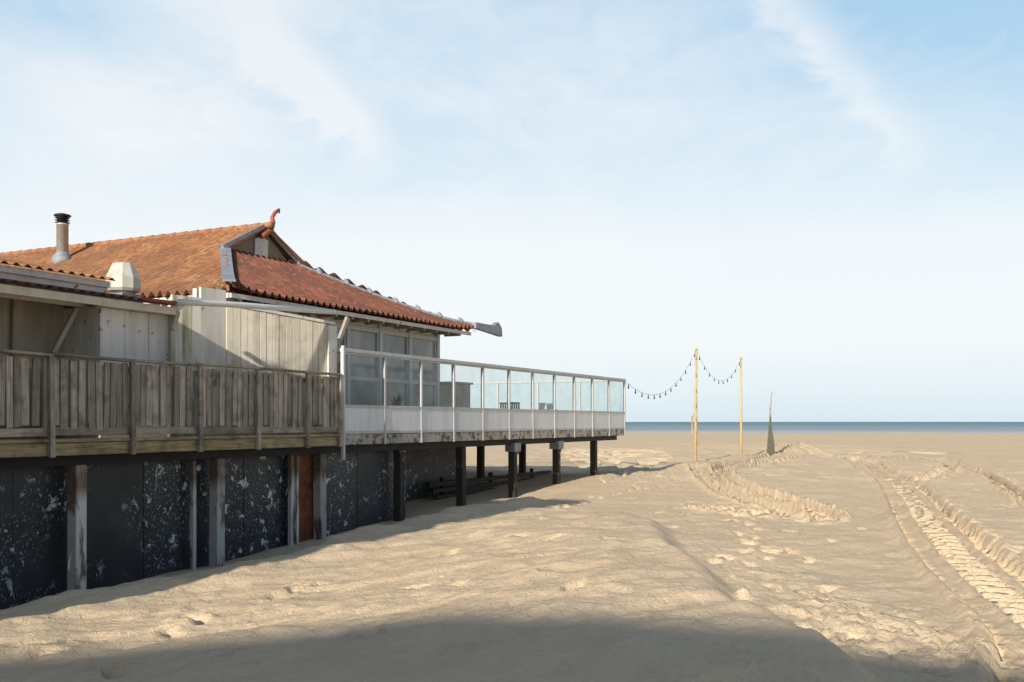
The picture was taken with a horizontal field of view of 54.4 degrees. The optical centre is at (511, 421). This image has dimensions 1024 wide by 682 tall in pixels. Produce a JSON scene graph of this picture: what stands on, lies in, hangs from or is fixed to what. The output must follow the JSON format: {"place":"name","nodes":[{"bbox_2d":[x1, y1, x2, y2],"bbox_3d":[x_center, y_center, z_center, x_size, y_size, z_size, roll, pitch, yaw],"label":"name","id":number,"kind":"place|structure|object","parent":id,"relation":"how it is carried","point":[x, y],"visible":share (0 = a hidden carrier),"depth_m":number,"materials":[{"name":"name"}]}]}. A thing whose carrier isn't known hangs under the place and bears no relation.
{"place":"outdoors","nodes":[
{"label":"outdoors","id":0,"kind":"place"},
{"bbox_2d":[0,297,81,307],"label":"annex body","id":1,"kind":"object","parent":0,"point":[44,303],"visible":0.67,"depth_m":16.00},
{"bbox_2d":[242,299,450,334],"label":"eave soffit","id":2,"kind":"structure","parent":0,"point":[338,315],"depth_m":22.97,"materials":[{"name":"grey wood"}]},
{"bbox_2d":[0,432,1023,681],"bbox_3d":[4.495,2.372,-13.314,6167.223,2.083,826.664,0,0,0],"label":"sand beach ground","id":3,"kind":"structure","parent":0,"point":[652,556],"depth_m":11.49,"materials":[{"name":"beige sand"}]},
{"bbox_2d":[67,453,326,589],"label":"front support piles","id":4,"kind":"object","parent":3,"relation":"on","point":[76,525],"visible":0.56,"depth_m":17.80,"materials":[{"name":"grey wood"}]},
{"bbox_2d":[0,447,455,609],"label":"under deck wall","id":5,"kind":"structure","parent":3,"relation":"on","point":[138,520],"depth_m":17.03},
{"bbox_2d":[190,455,298,569],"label":"thin posts","id":6,"kind":"object","parent":3,"relation":"on","point":[293,499],"visible":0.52,"depth_m":19.84,"materials":[{"name":"grey wood"}]},
{"bbox_2d":[299,454,312,542],"bbox_3d":[-4.223,1.630,20.386,0.060,1.940,0.570,0,0,27],"label":"rusty sheet","id":7,"kind":"object","parent":3,"relation":"on","point":[305,497],"visible":0.64,"depth_m":20.38,"materials":[{"name":"brown metal"}]},
{"bbox_2d":[425,468,550,499],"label":"board steps","id":8,"kind":"structure","parent":3,"relation":"on","point":[489,478],"depth_m":29.96,"materials":[{"name":"black wood"}]},
{"bbox_2d":[393,441,596,520],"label":"support piles","id":9,"kind":"object","parent":3,"relation":"on","point":[398,485],"visible":0.13,"depth_m":25.85,"materials":[{"name":"black wood"}]},
{"bbox_2d":[0,435,619,467],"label":"deck joists","id":10,"kind":"object","parent":9,"relation":"on","point":[19,462],"visible":0.3,"depth_m":18.58,"materials":[{"name":"brown wood"}]},
{"bbox_2d":[0,298,72,439],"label":"recessed board wall","id":11,"kind":"structure","parent":10,"relation":"on","point":[39,326],"depth_m":15.80,"materials":[{"name":"beige wood"}]},
{"bbox_2d":[0,257,114,280],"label":"annex roof sheets","id":12,"kind":"object","parent":11,"relation":"on","point":[9,261],"visible":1,"depth_m":16.08,"materials":[{"name":"tile"}]},
{"bbox_2d":[0,265,109,297],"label":"annex fascia board","id":13,"kind":"object","parent":12,"relation":"attached to","point":[36,276],"visible":0.8,"depth_m":15.89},
{"bbox_2d":[0,278,178,305],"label":"canopy sheets","id":14,"kind":"object","parent":12,"relation":"attached to","point":[65,288],"visible":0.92,"depth_m":15.16,"materials":[{"name":"metal"}]},
{"bbox_2d":[0,284,175,314],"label":"canopy edge board","id":15,"kind":"object","parent":14,"relation":"attached to","point":[38,295],"visible":0.8,"depth_m":15.40,"materials":[{"name":"grey wood"}]},
{"bbox_2d":[108,293,167,304],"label":"link roof sheets","id":16,"kind":"object","parent":14,"relation":"on","point":[138,300],"visible":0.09,"depth_m":18.08,"materials":[{"name":"metal"}]},
{"bbox_2d":[106,262,140,293],"bbox_3d":[-7.099,-2.559,18.183,0.620,0.670,0.590,0,0,0],"label":"roof ventilator","id":17,"kind":"object","parent":16,"relation":"on","point":[125,276],"visible":0.83,"depth_m":17.97,"materials":[{"name":"metal"}]},
{"bbox_2d":[108,293,142,302],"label":"ventilator curb","id":18,"kind":"structure","parent":16,"relation":"on","point":[135,295],"depth_m":18.05,"materials":[{"name":"grey metal"}]},
{"bbox_2d":[142,297,176,303],"bbox_3d":[-5.883,-2.014,16.607,0.072,0.062,0.654,0,0,36],"label":"dark duct","id":19,"kind":"object","parent":14,"relation":"on","point":[159,300],"visible":1,"depth_m":16.59,"materials":[{"name":"brown metal"}]},
{"bbox_2d":[171,299,335,314],"bbox_3d":[-4.895,-2.156,18.890,0.565,0.372,4.403,0,0,27],"label":"white gutter pipe","id":20,"kind":"object","parent":14,"relation":"attached to","point":[190,302],"visible":0.93,"depth_m":18.43,"materials":[{"name":"plastic"}]},
{"bbox_2d":[63,307,167,438],"bbox_3d":[-6.642,-0.775,16.810,0.850,2.150,1.510,0,0,27],"label":"white panel box","id":21,"kind":"object","parent":10,"relation":"on","point":[108,332],"visible":0.38,"depth_m":16.28,"materials":[{"name":"paint"}]},
{"bbox_2d":[94,305,167,314],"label":"panel box trim","id":22,"kind":"structure","parent":21,"relation":"on","point":[129,310],"depth_m":16.43,"materials":[{"name":"beige paint"}]},
{"bbox_2d":[0,434,338,457],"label":"deck edge beam","id":23,"kind":"structure","parent":10,"relation":"attached to","point":[10,448],"depth_m":16.14,"materials":[{"name":"brown wood"}]},
{"bbox_2d":[0,345,344,459],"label":"wooden deck fence","id":24,"kind":"object","parent":10,"relation":"on","point":[275,388],"visible":1,"depth_m":16.20,"materials":[{"name":"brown wood"}]},
{"bbox_2d":[11,299,349,436],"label":"wooden braces","id":25,"kind":"object","parent":10,"relation":"on","point":[172,322],"visible":0.69,"depth_m":17.06,"materials":[{"name":"grey wood"}]},
{"bbox_2d":[171,294,200,436],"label":"streaked wall","id":26,"kind":"structure","parent":10,"relation":"on","point":[188,339],"depth_m":18.26,"materials":[{"name":"white wood"}]},
{"bbox_2d":[153,288,233,306],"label":"side wall","id":27,"kind":"structure","parent":10,"relation":"on","point":[195,292],"depth_m":18.70,"materials":[{"name":"beige paint"}]},
{"bbox_2d":[0,226,265,296],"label":"roof","id":28,"kind":"structure","parent":27,"relation":"on","point":[181,264],"depth_m":24.20,"materials":[{"name":"orange tile"}]},
{"bbox_2d":[52,251,71,263],"bbox_3d":[-11.977,-4.330,26.516,0.540,0.360,0.540,0,0,0],"label":"chimney flashing","id":29,"kind":"object","parent":28,"relation":"on","point":[58,256],"visible":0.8,"depth_m":26.30,"materials":[{"name":"grey metal"}]},
{"bbox_2d":[56,223,68,252],"bbox_3d":[-11.977,-4.860,26.516,0.320,0.820,0.320,0,0,0],"label":"chimney flue","id":30,"kind":"object","parent":29,"relation":"on","point":[62,237],"visible":0.97,"depth_m":26.39,"materials":[{"name":"silver metal"}]},
{"bbox_2d":[53,213,70,223],"bbox_3d":[-11.977,-5.400,26.516,0.440,0.300,0.440,0,0,0],"label":"chimney cowl","id":31,"kind":"object","parent":30,"relation":"on","point":[62,217],"visible":0.99,"depth_m":26.40,"materials":[{"name":"black metal"}]},
{"bbox_2d":[0,221,273,255],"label":"ridge caps","id":32,"kind":"object","parent":28,"relation":"on","point":[270,224],"visible":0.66,"depth_m":26.33,"materials":[{"name":"orange ceramic"}]},
{"bbox_2d":[259,208,279,238],"bbox_3d":[-6.024,-4.940,24.784,0.170,0.871,0.732,0,0,25],"label":"curved ridge finial","id":33,"kind":"object","parent":28,"relation":"on","point":[265,233],"visible":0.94,"depth_m":24.72,"materials":[{"name":"ceramic"}]},
{"bbox_2d":[143,230,474,331],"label":"trim","id":34,"kind":"structure","parent":28,"relation":"on","point":[284,254],"depth_m":27.90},
{"bbox_2d":[199,287,225,435],"bbox_3d":[-5.630,-1.100,18.713,0.060,2.800,0.586,0,0,34],"label":"white wall section","id":35,"kind":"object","parent":10,"relation":"on","point":[213,335],"depth_m":18.71,"materials":[{"name":"beige paint"}]},
{"bbox_2d":[226,307,326,435],"bbox_3d":[-4.652,-0.960,19.800,0.039,2.520,2.334,0,0,43],"label":"plank screen","id":36,"kind":"object","parent":10,"relation":"on","point":[255,338],"visible":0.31,"depth_m":19.72,"materials":[{"name":"beige wood"}]},
{"bbox_2d":[246,308,336,433],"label":"plank screen trim","id":37,"kind":"structure","parent":36,"relation":"attached to","point":[331,349],"depth_m":20.65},
{"bbox_2d":[16,430,550,443],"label":"deck boards","id":38,"kind":"object","parent":10,"relation":"on","point":[335,436],"visible":0.07,"depth_m":25.20,"materials":[{"name":"brown wood"}]},
{"bbox_2d":[274,310,434,336],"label":"walls","id":39,"kind":"structure","parent":10,"relation":"on","point":[332,319],"depth_m":24.07,"materials":[{"name":"beige paint"}]},
{"bbox_2d":[146,293,470,335],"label":"eave fascia","id":40,"kind":"structure","parent":39,"relation":"attached to","point":[270,301],"depth_m":22.57,"materials":[{"name":"wood"}]},
{"bbox_2d":[229,248,474,328],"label":"roof front slope","id":41,"kind":"structure","parent":40,"relation":"on","point":[272,277],"depth_m":23.58,"materials":[{"name":"red tile"}]},
{"bbox_2d":[232,231,286,260],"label":"gablet wall","id":42,"kind":"structure","parent":41,"relation":"on","point":[247,245],"depth_m":24.57,"materials":[{"name":"grey wood"}]},
{"bbox_2d":[254,237,267,257],"bbox_3d":[-6.208,-4.330,24.651,0.038,0.517,0.480,0,0,27],"label":"gablet window","id":43,"kind":"structure","parent":42,"relation":"in","point":[260,247],"depth_m":24.63,"materials":[{"name":"grey glass"}]},
{"bbox_2d":[221,224,297,262],"bbox_3d":[-6.137,-4.461,24.618,0.050,0.913,2.914,0,0,27],"label":"gablet bargeboard","id":44,"kind":"object","parent":41,"relation":"on","point":[244,236],"visible":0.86,"depth_m":24.21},
{"bbox_2d":[220,245,471,324],"bbox_3d":[-4.727,-3.443,24.175,3.471,1.565,9.917,0,0,26],"label":"hip flashing","id":45,"kind":"object","parent":41,"relation":"on","point":[227,270],"visible":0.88,"depth_m":25.92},
{"bbox_2d":[472,322,502,336],"bbox_3d":[-0.700,-2.678,28.310,0.140,0.398,1.611,0,0,27],"label":"curled roof corner","id":46,"kind":"object","parent":41,"relation":"attached to","point":[495,328],"visible":1,"depth_m":28.33,"materials":[{"name":"grey metal"}]},
{"bbox_2d":[234,298,460,336],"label":"eave rafters","id":47,"kind":"object","parent":39,"relation":"attached to","point":[396,326],"visible":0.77,"depth_m":24.07,"materials":[{"name":"wood"}]},
{"bbox_2d":[307,315,439,433],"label":"window frames","id":48,"kind":"structure","parent":10,"relation":"on","point":[379,331],"depth_m":24.63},
{"bbox_2d":[337,328,434,409],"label":"window panes","id":49,"kind":"object","parent":48,"relation":"in","point":[363,392],"visible":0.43,"depth_m":25.09,"materials":[{"name":"clear glass"}]},
{"bbox_2d":[387,393,403,433],"bbox_3d":[-2.783,-0.216,24.082,0.501,1.032,0.593,0,0,-43],"label":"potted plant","id":50,"kind":"object","parent":10,"relation":"on","point":[397,402],"visible":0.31,"depth_m":23.99,"materials":[{"name":"green plant"}]},
{"bbox_2d":[440,381,472,429],"bbox_3d":[-1.730,-0.430,29.311,0.700,1.460,1.200,0,0,27],"label":"outdoor counter","id":51,"kind":"object","parent":10,"relation":"on","point":[462,394],"visible":0.31,"depth_m":28.93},
{"bbox_2d":[340,348,625,443],"bbox_3d":[-2.800,-0.520,29.909,6.950,2.040,16.986,0,0,27],"label":"glass windscreen railing","id":52,"kind":"object","parent":10,"relation":"on","point":[383,418],"visible":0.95,"depth_m":26.06,"materials":[{"name":"white paint"}]},
{"bbox_2d":[345,429,623,444],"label":"terrace fascia","id":53,"kind":"structure","parent":10,"relation":"attached to","point":[354,439],"depth_m":25.49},
{"bbox_2d":[499,402,511,408],"bbox_3d":[-0.315,-0.175,33.832,0.520,0.950,0.605,0,0,-26],"label":"patio chair","id":54,"kind":"object","parent":10,"relation":"on","point":[502,406],"visible":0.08,"depth_m":33.52,"materials":[{"name":"plastic"}]},
{"bbox_2d":[506,402,520,411],"bbox_3d":[0.180,-0.175,32.744,0.520,0.950,0.605,0,0,-29],"label":"patio chair","id":55,"kind":"object","parent":10,"relation":"on","point":[514,403],"visible":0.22,"depth_m":32.99,"materials":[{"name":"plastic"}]},
{"bbox_2d":[529,403,544,428],"bbox_3d":[0.780,-0.175,34.241,0.605,0.950,0.520,0,0,-21],"label":"patio chair","id":56,"kind":"object","parent":10,"relation":"on","point":[541,406],"visible":0.2,"depth_m":34.28,"materials":[{"name":"plastic"}]},
{"bbox_2d":[546,403,552,408],"bbox_3d":[1.603,-0.175,35.541,0.605,0.950,0.520,0,0,-36],"label":"patio chair","id":57,"kind":"object","parent":10,"relation":"on","point":[549,405],"visible":0.17,"depth_m":35.41,"materials":[{"name":"plastic"}]},
{"bbox_2d":[505,441,563,454],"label":"pile brackets","id":58,"kind":"object","parent":9,"relation":"attached to","point":[514,447],"visible":0.85,"depth_m":28.61,"materials":[{"name":"grey metal"}]},
{"bbox_2d":[691,414,693,435],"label":"beach marker post","id":59,"kind":"object","parent":3,"relation":"on","point":[692,415],"visible":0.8,"depth_m":149.89,"materials":[{"name":"white wood"}]},
{"bbox_2d":[694,348,697,460],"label":"string light pole","id":60,"kind":"object","parent":3,"relation":"on","point":[695,411],"visible":0.87,"depth_m":46.64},
{"bbox_2d":[628,351,740,398],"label":"string lights","id":61,"kind":"object","parent":60,"relation":"hanging from","point":[681,380],"visible":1,"depth_m":43.87},
{"bbox_2d":[740,357,742,454],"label":"string light pole","id":62,"kind":"object","parent":3,"relation":"on","point":[741,447],"visible":0.87,"depth_m":54.95,"materials":[{"name":"yellow wood"}]},
{"bbox_2d":[767,392,774,455],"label":"furled beach flag","id":63,"kind":"object","parent":3,"relation":"on","point":[770,447],"visible":0.83,"depth_m":58.90,"materials":[{"name":"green fabric"}]},
{"bbox_2d":[0,0,1023,421],"label":"sky","id":64,"kind":"structure","parent":0,"point":[824,196],"materials":[{"name":"blue"}]},
{"bbox_2d":[625,422,1023,433],"bbox_3d":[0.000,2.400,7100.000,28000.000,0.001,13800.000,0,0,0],"label":"sea","id":65,"kind":"structure","parent":0,"point":[884,427],"depth_m":408.56,"materials":[{"name":"liquid"}]}
]}

